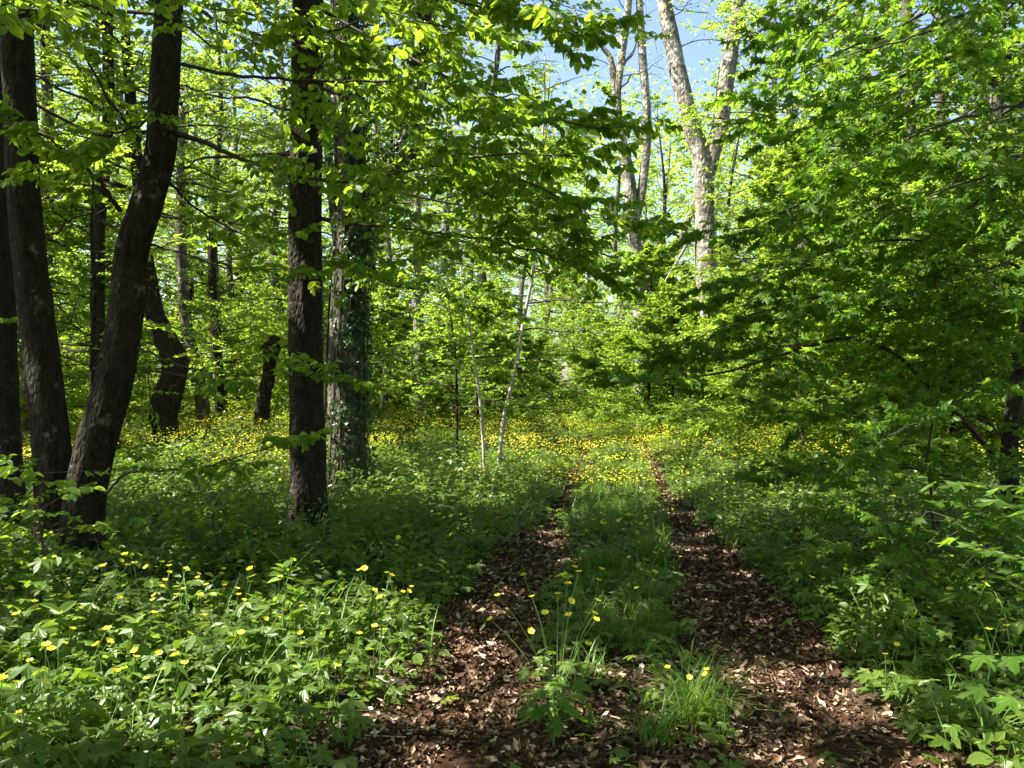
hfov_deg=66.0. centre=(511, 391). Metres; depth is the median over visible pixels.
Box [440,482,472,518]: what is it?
buttercup
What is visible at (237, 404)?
hornbeam bush
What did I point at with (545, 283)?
woodland tree
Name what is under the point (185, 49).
woodland tree
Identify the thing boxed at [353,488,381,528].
buttercup
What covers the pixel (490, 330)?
white sapling
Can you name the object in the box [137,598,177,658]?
buttercup
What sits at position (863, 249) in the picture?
hornbeam bush
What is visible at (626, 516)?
grass tuft
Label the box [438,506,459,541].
buttercup
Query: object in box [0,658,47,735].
buttercup
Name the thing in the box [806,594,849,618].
leafy herb
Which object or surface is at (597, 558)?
grass tuft
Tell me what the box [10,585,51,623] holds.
buttercup
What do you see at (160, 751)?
leafy herb
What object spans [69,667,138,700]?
leafy herb
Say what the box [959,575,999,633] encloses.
buttercup
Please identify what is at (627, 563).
buttercup
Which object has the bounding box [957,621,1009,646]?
leafy herb
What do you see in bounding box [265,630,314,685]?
buttercup
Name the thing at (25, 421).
woodland tree
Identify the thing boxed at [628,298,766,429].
hornbeam bush
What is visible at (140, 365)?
hornbeam bush
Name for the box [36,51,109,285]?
woodland tree
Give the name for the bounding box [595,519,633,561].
buttercup
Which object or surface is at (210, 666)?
leafy herb
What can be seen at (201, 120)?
woodland tree
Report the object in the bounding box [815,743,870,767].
maple seedling
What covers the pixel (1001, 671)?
buttercup
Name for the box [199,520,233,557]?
buttercup
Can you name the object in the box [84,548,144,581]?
leafy herb
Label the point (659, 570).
buttercup
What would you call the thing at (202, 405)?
mossy tree
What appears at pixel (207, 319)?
hornbeam bush
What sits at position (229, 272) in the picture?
woodland tree
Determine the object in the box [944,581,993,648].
buttercup
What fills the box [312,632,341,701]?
buttercup
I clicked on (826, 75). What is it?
woodland tree
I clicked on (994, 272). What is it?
hornbeam bush
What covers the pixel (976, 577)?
leafy herb
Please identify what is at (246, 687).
leafy herb
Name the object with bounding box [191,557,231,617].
buttercup
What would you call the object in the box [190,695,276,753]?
leafy herb
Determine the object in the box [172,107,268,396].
woodland tree
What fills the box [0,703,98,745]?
leafy herb
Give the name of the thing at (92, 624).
leafy herb
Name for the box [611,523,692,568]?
grass tuft
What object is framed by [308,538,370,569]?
leafy herb
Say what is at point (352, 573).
leafy herb
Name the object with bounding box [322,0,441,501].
ivy plant
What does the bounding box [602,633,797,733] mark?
grass tuft
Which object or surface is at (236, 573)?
buttercup
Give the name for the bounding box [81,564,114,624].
buttercup
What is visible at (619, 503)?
grass
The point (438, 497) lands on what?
ground cover
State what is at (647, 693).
buttercup
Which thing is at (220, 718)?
buttercup
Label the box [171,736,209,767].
leafy herb
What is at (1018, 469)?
maple sapling
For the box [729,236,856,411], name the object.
hornbeam bush
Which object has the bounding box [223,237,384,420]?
hornbeam bush
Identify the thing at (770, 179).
hornbeam bush
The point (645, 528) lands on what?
buttercup
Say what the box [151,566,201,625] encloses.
buttercup
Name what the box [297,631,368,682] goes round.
buttercup
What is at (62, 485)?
hornbeam sapling
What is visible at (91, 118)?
woodland tree
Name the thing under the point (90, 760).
leafy herb
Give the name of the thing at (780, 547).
buttercup
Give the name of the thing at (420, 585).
buttercup
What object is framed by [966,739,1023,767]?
leafy herb
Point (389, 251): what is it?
woodland tree
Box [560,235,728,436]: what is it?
hornbeam bush
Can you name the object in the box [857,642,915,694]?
buttercup
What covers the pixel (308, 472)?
straight tree
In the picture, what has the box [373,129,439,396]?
woodland tree
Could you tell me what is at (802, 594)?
buttercup
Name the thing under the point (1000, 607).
leafy herb
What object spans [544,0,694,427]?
tall tree
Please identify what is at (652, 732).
grass tuft
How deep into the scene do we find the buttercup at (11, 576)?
5.22 m
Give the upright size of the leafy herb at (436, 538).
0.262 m
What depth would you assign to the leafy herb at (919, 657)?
4.03 m
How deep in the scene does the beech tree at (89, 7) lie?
13.25 m
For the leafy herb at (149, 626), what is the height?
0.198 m
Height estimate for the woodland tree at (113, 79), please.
18.156 m
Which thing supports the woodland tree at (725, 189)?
on the ground at (320, 739)
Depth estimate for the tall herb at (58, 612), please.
3.51 m
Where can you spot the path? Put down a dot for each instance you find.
(461, 760)
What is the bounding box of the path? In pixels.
[325,414,992,767]
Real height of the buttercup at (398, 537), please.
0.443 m
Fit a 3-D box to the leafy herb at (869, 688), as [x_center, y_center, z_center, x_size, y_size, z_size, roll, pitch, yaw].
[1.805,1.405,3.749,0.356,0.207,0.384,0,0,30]
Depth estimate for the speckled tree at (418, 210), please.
27.85 m
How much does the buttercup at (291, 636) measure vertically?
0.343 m
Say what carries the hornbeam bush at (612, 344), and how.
on the ground at (320, 739)
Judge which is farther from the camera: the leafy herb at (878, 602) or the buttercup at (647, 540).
the buttercup at (647, 540)
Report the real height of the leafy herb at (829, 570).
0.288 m
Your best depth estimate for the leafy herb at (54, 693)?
3.38 m
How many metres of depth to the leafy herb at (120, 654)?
4.10 m
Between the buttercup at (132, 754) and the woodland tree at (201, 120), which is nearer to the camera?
the buttercup at (132, 754)
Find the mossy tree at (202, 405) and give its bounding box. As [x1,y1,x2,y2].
[63,35,332,433]
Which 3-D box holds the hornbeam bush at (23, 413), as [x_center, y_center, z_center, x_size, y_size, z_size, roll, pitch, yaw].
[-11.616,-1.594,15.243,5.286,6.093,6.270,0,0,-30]
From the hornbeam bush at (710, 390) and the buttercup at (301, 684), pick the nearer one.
the buttercup at (301, 684)
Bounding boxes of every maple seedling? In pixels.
[517,676,596,746]
[621,640,669,664]
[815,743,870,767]
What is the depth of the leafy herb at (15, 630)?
3.93 m
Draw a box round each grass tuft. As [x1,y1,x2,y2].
[547,636,636,687]
[559,533,638,578]
[561,589,630,622]
[568,503,626,541]
[591,685,710,757]
[601,564,692,611]
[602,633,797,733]
[604,495,654,528]
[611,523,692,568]
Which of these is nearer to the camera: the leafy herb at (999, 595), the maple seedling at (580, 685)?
the maple seedling at (580, 685)
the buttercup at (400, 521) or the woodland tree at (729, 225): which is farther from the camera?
the woodland tree at (729, 225)
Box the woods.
[34,36,1023,394]
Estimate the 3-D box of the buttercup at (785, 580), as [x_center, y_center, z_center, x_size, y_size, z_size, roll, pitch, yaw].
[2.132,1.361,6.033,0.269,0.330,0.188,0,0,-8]
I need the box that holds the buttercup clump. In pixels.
[487,570,601,739]
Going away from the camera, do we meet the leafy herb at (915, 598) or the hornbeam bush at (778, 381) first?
the leafy herb at (915, 598)
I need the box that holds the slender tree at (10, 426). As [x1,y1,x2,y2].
[0,0,613,532]
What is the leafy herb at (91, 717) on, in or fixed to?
on the ground at (320, 739)
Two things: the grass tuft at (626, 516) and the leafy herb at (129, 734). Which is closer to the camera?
the leafy herb at (129, 734)
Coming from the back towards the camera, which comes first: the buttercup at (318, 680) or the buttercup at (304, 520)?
the buttercup at (304, 520)
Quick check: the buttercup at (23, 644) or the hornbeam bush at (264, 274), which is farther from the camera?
the hornbeam bush at (264, 274)
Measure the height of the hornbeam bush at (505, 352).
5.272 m
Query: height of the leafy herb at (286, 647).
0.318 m
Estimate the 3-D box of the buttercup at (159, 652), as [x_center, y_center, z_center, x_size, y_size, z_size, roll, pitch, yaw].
[-1.486,1.278,3.498,0.231,0.406,0.331,0,0,-41]
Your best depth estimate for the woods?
70.20 m
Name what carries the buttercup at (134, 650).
on the ground at (320, 739)
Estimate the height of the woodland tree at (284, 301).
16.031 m
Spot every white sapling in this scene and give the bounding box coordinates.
[391,262,588,474]
[424,53,659,473]
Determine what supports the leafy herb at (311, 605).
on the ground at (320, 739)
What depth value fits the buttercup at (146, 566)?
4.93 m
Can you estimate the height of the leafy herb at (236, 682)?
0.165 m
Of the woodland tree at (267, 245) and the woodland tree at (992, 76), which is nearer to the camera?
the woodland tree at (992, 76)
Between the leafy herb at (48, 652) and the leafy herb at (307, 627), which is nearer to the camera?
the leafy herb at (48, 652)
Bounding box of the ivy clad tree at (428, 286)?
[106,0,647,501]
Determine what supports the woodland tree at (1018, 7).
on the ground at (320, 739)
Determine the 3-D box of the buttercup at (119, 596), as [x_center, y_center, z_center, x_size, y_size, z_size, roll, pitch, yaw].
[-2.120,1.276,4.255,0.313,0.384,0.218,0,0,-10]
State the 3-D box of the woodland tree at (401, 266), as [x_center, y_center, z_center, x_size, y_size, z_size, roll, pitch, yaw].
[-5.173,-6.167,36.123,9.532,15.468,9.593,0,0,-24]
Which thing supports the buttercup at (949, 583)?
on the ground at (320, 739)
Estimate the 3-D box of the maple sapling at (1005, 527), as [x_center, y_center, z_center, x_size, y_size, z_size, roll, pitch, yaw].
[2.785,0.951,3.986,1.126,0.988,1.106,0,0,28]
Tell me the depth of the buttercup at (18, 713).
3.08 m
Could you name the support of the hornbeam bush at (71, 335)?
on the ground at (320, 739)
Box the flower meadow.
[22,394,1023,529]
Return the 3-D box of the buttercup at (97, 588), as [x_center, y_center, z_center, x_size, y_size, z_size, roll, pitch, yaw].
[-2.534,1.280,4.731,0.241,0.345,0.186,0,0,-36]
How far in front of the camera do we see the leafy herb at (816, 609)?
4.85 m
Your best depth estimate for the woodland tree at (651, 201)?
57.84 m
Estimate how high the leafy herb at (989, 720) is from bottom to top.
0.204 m
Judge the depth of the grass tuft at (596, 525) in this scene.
7.59 m
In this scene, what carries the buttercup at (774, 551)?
on the ground at (320, 739)
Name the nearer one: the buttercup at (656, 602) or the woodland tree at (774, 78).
the buttercup at (656, 602)
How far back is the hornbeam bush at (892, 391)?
13.61 m
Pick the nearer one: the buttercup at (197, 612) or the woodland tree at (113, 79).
the buttercup at (197, 612)
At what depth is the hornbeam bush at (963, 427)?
20.38 m
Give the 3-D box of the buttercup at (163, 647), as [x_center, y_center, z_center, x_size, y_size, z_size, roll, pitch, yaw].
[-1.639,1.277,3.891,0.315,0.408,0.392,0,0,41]
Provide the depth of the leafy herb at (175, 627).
4.20 m
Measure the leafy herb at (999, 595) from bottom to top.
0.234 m
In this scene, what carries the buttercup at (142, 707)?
on the ground at (320, 739)
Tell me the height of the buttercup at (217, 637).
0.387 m
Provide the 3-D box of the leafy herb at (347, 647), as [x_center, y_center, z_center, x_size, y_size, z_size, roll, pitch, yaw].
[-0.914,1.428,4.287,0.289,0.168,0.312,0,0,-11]
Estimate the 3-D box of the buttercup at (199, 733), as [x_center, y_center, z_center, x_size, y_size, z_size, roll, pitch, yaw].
[-1.277,1.255,3.086,0.379,0.468,0.209,0,0,9]
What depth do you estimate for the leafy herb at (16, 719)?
3.04 m
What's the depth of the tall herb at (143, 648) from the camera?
3.70 m
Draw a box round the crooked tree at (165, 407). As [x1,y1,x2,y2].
[34,0,288,452]
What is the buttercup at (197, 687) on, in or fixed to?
on the ground at (320, 739)
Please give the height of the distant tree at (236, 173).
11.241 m
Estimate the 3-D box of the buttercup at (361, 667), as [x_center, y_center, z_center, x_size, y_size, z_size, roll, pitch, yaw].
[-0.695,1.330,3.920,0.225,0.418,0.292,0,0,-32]
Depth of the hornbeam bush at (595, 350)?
40.72 m
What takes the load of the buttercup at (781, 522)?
on the ground at (320, 739)
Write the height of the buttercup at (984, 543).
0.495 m
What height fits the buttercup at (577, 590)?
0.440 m
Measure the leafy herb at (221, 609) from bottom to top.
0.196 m
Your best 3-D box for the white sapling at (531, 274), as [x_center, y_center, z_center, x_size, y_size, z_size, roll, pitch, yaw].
[0.354,-2.066,13.442,3.161,7.436,3.663,0,0,-35]
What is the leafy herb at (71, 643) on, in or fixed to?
on the ground at (320, 739)
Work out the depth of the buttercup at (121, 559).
5.01 m
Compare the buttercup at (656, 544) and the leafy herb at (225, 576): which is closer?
the leafy herb at (225, 576)
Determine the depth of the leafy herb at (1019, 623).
4.04 m
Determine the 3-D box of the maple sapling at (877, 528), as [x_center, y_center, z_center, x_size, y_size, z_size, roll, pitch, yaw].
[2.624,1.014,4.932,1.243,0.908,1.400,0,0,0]
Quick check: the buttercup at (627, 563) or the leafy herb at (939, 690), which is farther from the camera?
the buttercup at (627, 563)
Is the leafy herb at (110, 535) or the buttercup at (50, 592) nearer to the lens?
the buttercup at (50, 592)
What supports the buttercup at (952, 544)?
on the ground at (320, 739)
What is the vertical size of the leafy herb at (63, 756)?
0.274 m
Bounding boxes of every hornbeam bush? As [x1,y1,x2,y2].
[17,132,158,428]
[17,176,195,423]
[17,332,29,441]
[17,333,89,420]
[54,307,89,412]
[65,272,204,416]
[130,298,189,404]
[131,246,255,406]
[153,271,259,396]
[186,247,288,413]
[213,251,323,414]
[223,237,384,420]
[280,213,451,420]
[287,288,406,419]
[368,306,460,415]
[403,276,531,419]
[405,278,554,438]
[444,318,539,405]
[493,333,578,418]
[513,342,564,403]
[524,264,617,405]
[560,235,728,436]
[561,344,621,409]
[588,277,758,435]
[588,340,660,409]
[614,267,732,410]
[628,271,824,440]
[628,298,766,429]
[668,123,936,460]
[706,262,920,445]
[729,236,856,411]
[762,109,1002,429]
[766,251,1023,469]
[782,128,1023,478]
[792,213,925,397]
[942,329,1023,433]
[963,276,1023,463]
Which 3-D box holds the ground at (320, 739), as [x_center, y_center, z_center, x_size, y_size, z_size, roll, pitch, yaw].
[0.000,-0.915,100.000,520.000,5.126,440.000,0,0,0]
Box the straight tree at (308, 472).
[78,0,691,535]
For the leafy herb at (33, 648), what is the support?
on the ground at (320, 739)
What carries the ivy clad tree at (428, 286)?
on the ground at (320, 739)
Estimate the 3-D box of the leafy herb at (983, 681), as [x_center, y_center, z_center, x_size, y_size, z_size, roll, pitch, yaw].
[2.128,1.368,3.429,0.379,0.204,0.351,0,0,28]
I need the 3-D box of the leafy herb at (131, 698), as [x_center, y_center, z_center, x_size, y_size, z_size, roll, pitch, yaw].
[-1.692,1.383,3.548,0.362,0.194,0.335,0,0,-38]
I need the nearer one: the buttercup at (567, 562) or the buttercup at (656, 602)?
the buttercup at (656, 602)
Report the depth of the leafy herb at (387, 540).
6.91 m
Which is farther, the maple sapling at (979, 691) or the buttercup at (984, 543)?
the buttercup at (984, 543)
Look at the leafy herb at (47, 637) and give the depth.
4.14 m
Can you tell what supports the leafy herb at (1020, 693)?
on the ground at (320, 739)
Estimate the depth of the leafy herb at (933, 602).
4.77 m
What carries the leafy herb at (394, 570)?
on the ground at (320, 739)
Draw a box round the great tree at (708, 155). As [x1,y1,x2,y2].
[602,0,758,417]
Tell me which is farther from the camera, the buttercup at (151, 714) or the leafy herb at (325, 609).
the leafy herb at (325, 609)
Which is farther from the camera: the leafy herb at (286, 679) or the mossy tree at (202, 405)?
the mossy tree at (202, 405)
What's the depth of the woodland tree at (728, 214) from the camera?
34.44 m
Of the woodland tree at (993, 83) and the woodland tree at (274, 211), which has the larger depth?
the woodland tree at (274, 211)
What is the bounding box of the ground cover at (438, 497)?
[0,393,1023,767]
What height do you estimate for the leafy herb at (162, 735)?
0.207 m
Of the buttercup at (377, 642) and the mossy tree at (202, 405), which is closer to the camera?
the buttercup at (377, 642)
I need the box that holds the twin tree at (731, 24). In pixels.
[659,0,915,409]
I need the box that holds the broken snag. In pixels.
[252,334,280,438]
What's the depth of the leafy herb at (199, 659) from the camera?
3.95 m
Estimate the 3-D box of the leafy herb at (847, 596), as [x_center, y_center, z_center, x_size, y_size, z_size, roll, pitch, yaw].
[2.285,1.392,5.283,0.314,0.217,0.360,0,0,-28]
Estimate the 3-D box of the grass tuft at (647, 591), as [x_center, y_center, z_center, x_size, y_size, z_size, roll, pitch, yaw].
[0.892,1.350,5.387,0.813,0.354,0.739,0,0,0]
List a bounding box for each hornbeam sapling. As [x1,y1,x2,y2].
[0,451,168,625]
[0,458,65,585]
[156,488,294,576]
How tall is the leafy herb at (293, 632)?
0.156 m
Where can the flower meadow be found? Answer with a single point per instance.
(418, 434)
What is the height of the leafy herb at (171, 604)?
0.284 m
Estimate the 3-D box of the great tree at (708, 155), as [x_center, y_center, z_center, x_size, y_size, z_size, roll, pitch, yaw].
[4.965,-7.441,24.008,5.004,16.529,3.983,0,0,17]
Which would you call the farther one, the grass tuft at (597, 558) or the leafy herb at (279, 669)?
the grass tuft at (597, 558)
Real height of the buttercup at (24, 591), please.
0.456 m
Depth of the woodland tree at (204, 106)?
16.84 m
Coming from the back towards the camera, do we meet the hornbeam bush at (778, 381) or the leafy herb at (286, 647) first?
the hornbeam bush at (778, 381)
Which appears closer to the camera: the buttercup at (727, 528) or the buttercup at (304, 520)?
the buttercup at (304, 520)
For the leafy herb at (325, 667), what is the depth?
4.05 m
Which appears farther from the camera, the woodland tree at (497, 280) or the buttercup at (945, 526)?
the woodland tree at (497, 280)
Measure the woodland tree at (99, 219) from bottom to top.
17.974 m
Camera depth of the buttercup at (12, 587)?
4.27 m
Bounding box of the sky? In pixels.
[34,0,1023,382]
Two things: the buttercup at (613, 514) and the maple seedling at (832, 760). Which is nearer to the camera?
the maple seedling at (832, 760)
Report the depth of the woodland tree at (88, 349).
29.17 m
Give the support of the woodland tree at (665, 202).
on the ground at (320, 739)
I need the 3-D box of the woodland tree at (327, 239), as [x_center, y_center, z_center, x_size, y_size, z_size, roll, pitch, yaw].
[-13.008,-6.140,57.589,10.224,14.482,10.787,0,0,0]
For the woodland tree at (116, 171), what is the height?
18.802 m
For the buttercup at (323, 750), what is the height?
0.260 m
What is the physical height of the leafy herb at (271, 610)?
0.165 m
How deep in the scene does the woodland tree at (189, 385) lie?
21.84 m
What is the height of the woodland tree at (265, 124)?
17.386 m
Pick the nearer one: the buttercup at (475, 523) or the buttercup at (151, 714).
the buttercup at (151, 714)
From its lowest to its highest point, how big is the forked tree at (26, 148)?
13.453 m
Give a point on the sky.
(693, 53)
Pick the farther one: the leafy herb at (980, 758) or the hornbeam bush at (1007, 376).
the hornbeam bush at (1007, 376)
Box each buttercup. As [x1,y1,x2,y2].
[0,531,64,582]
[0,566,43,620]
[0,585,53,663]
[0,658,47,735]
[0,674,50,767]
[1,556,21,600]
[1,586,28,650]
[2,610,60,711]
[3,626,92,706]
[9,595,106,684]
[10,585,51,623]
[13,680,66,767]
[17,534,72,593]
[18,641,69,743]
[23,579,94,676]
[23,625,113,721]
[25,564,63,620]
[63,552,107,598]
[67,577,108,608]
[75,531,124,580]
[76,641,157,737]
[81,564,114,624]
[90,647,170,703]
[94,558,136,610]
[94,667,139,762]
[100,594,148,650]
[103,600,128,657]
[121,552,164,612]
[129,660,187,748]
[132,651,228,760]
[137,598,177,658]
[143,560,195,612]
[148,630,214,724]
[149,605,215,681]
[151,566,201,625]
[151,587,212,634]
[159,570,197,627]
[161,660,213,706]
[166,716,224,767]
[181,593,213,637]
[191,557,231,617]
[193,593,223,660]
[195,576,238,634]
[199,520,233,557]
[203,583,250,637]
[211,566,263,620]
[223,616,277,683]
[226,553,255,596]
[228,525,259,565]
[234,613,288,703]
[254,531,290,566]
[256,557,325,643]
[263,665,312,717]
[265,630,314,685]
[267,698,334,767]
[271,641,377,747]
[272,602,327,650]
[280,604,338,661]
[293,498,319,540]
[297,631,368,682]
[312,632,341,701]
[331,565,391,641]
[345,623,386,700]
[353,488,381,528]
[357,573,417,649]
[365,588,416,663]
[371,535,421,590]
[372,543,394,579]
[385,572,421,631]
[386,504,413,533]
[386,507,407,546]
[399,563,431,601]
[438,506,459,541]
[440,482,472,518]
[449,501,486,536]
[542,547,584,603]
[549,565,621,637]
[564,529,589,573]
[573,490,601,525]
[595,501,624,524]
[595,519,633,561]
[615,541,652,590]
[617,501,647,542]
[621,531,650,577]
[622,514,654,545]
[624,569,667,627]
[634,517,673,563]
[634,568,666,606]
[642,639,666,723]
[646,511,667,550]
[650,665,709,737]
[653,550,692,586]
[689,671,739,742]
[715,513,749,538]
[752,527,793,578]
[754,510,790,561]
[773,507,812,533]
[774,532,805,561]
[778,547,807,585]
[780,562,813,620]
[853,531,886,566]
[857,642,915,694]
[928,511,974,551]
[934,554,993,617]
[935,521,958,552]
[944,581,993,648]
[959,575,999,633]
[966,618,1023,673]
[966,624,1023,696]
[967,541,1023,606]
[972,542,1022,575]
[1013,581,1023,634]
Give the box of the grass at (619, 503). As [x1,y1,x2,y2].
[107,423,1021,720]
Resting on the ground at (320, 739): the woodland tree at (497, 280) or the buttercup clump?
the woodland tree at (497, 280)
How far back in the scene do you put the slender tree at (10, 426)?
7.93 m
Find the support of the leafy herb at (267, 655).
on the ground at (320, 739)
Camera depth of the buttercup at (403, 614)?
4.83 m
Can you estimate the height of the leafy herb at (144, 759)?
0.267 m
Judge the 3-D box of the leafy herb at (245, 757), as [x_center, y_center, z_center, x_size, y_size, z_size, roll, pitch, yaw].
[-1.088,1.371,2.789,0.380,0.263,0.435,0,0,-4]
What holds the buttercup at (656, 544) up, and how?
on the ground at (320, 739)
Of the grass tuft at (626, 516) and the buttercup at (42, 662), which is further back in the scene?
the grass tuft at (626, 516)
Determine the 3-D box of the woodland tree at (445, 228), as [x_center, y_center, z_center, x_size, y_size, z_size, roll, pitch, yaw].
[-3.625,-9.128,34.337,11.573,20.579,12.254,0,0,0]
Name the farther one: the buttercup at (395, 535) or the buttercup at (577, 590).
the buttercup at (395, 535)
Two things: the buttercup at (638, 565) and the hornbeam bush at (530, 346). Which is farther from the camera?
the hornbeam bush at (530, 346)
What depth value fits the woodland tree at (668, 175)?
54.62 m
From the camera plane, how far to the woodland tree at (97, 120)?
35.72 m
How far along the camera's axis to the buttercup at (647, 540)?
6.75 m
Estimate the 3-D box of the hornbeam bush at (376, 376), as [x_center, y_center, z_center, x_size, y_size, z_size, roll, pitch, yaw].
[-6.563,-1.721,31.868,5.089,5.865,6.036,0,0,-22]
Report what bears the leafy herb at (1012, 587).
on the ground at (320, 739)
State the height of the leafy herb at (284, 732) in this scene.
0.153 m
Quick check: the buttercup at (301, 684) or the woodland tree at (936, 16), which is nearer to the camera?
the buttercup at (301, 684)
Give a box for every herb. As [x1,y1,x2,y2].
[0,601,51,624]
[0,614,79,671]
[0,618,119,670]
[0,641,60,679]
[0,645,11,654]
[0,645,46,682]
[0,676,39,709]
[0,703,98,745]
[0,707,112,767]
[0,716,42,752]
[2,688,73,731]
[35,611,137,664]
[38,600,77,719]
[40,702,109,733]
[44,719,155,767]
[49,637,133,685]
[54,603,100,626]
[64,548,121,580]
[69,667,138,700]
[70,749,118,767]
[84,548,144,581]
[84,574,145,606]
[95,673,177,720]
[99,716,214,767]
[100,711,153,750]
[102,637,141,663]
[105,651,187,710]
[106,530,176,557]
[110,608,164,652]
[118,625,186,663]
[119,613,153,695]
[134,590,213,636]
[140,618,197,648]
[141,724,186,767]
[147,724,240,764]
[153,546,208,573]
[165,632,266,694]
[167,692,224,729]
[170,653,219,672]
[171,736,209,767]
[174,605,234,647]
[179,730,264,767]
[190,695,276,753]
[195,573,246,599]
[196,627,235,652]
[199,672,252,715]
[208,591,245,621]
[213,634,262,664]
[213,649,273,684]
[226,608,326,664]
[229,686,321,743]
[229,718,290,762]
[230,603,277,626]
[230,685,295,726]
[231,643,310,703]
[237,606,291,624]
[256,650,345,701]
[257,630,301,647]
[261,657,340,707]
[262,581,330,606]
[267,559,300,658]
[267,612,317,639]
[282,629,341,662]
[285,586,310,653]
[286,593,339,620]
[295,652,350,677]
[296,574,351,605]
[299,601,372,651]
[306,597,386,640]
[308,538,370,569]
[319,571,356,590]
[321,635,368,667]
[365,540,398,560]
[367,560,419,594]
[370,552,411,573]
[385,536,406,543]
[404,525,449,550]
[785,572,856,603]
[787,558,845,587]
[805,602,860,632]
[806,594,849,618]
[826,561,870,580]
[835,583,885,610]
[851,660,928,708]
[856,634,907,658]
[871,596,942,630]
[875,592,922,612]
[899,672,997,723]
[901,653,961,682]
[902,573,943,603]
[924,606,1017,652]
[938,581,1004,615]
[948,695,1023,736]
[953,678,1023,729]
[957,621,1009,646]
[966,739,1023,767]
[967,576,1005,594]
[969,596,1023,621]
[991,577,1023,601]
[1000,619,1023,636]
[1004,578,1023,592]
[1011,667,1023,698]
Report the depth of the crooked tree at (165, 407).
17.82 m
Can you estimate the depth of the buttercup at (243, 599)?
4.47 m
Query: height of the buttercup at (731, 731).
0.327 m
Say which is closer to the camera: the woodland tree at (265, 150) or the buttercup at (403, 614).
the buttercup at (403, 614)
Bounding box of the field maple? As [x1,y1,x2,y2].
[563,0,1023,643]
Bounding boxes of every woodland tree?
[16,1,286,458]
[34,0,234,411]
[34,0,287,433]
[34,16,250,300]
[34,24,259,337]
[35,0,334,447]
[36,25,206,309]
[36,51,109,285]
[36,88,140,370]
[52,58,181,358]
[54,169,90,332]
[55,199,147,420]
[73,0,384,423]
[79,44,288,412]
[82,0,588,348]
[106,2,290,417]
[115,73,265,406]
[139,211,208,398]
[157,0,402,385]
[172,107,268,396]
[173,0,531,400]
[178,66,407,374]
[194,137,328,379]
[217,0,468,295]
[239,4,503,425]
[280,28,476,342]
[322,113,516,416]
[322,227,374,301]
[323,0,550,413]
[370,0,624,413]
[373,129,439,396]
[397,184,516,380]
[407,186,537,389]
[429,59,631,416]
[473,68,618,404]
[491,123,619,396]
[505,73,693,405]
[531,149,632,397]
[570,93,694,352]
[580,168,672,389]
[581,130,722,391]
[606,0,850,383]
[656,0,1020,342]
[658,101,761,299]
[659,0,826,348]
[677,132,746,278]
[685,0,1023,446]
[689,0,986,333]
[715,72,844,259]
[727,3,1023,462]
[740,30,887,273]
[752,0,1023,437]
[890,5,1023,383]
[946,6,1022,421]
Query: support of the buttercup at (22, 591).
on the ground at (320, 739)
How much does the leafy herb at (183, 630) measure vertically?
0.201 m
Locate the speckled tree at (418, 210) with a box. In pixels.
[325,59,506,425]
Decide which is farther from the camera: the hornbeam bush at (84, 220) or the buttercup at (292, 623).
the hornbeam bush at (84, 220)
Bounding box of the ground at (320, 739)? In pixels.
[0,383,1023,767]
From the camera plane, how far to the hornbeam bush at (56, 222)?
19.31 m
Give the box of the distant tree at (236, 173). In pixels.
[110,119,287,418]
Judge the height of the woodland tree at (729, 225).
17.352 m
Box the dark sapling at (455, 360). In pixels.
[384,291,555,473]
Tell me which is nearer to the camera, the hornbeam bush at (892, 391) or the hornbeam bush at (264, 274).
the hornbeam bush at (892, 391)
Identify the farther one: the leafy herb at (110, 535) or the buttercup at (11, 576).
the leafy herb at (110, 535)
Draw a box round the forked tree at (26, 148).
[0,0,672,578]
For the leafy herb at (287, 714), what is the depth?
3.34 m
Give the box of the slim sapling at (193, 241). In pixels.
[0,128,222,429]
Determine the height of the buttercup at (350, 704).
0.427 m
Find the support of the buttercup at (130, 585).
on the ground at (320, 739)
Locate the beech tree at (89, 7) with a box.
[35,0,326,78]
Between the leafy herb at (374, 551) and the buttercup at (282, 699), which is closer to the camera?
the buttercup at (282, 699)
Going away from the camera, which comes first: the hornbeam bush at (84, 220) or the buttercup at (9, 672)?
the buttercup at (9, 672)
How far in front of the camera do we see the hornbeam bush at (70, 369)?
26.80 m
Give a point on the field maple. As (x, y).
(845, 176)
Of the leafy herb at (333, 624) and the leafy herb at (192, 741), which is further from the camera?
the leafy herb at (333, 624)
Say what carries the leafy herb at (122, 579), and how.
on the ground at (320, 739)
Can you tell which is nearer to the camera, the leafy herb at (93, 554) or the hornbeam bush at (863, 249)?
the leafy herb at (93, 554)
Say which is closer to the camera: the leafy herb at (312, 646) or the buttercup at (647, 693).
the buttercup at (647, 693)
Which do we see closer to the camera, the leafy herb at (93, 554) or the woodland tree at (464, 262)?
the leafy herb at (93, 554)
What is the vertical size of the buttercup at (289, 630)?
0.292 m
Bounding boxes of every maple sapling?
[801,472,1023,630]
[919,480,1023,714]
[937,480,1023,645]
[940,421,1023,579]
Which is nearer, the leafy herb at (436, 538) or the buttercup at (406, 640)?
the buttercup at (406, 640)
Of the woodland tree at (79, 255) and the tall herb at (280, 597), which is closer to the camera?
the tall herb at (280, 597)
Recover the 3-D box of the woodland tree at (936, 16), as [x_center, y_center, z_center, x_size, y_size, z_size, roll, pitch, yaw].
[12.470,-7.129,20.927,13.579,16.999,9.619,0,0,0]
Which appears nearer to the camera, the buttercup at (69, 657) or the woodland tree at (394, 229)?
the buttercup at (69, 657)
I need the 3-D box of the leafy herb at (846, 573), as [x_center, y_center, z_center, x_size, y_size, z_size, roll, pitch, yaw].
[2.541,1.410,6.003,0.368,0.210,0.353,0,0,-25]
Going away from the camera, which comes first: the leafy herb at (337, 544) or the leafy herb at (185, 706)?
the leafy herb at (185, 706)
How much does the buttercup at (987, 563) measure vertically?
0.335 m
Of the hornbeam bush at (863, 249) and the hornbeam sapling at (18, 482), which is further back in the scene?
the hornbeam bush at (863, 249)

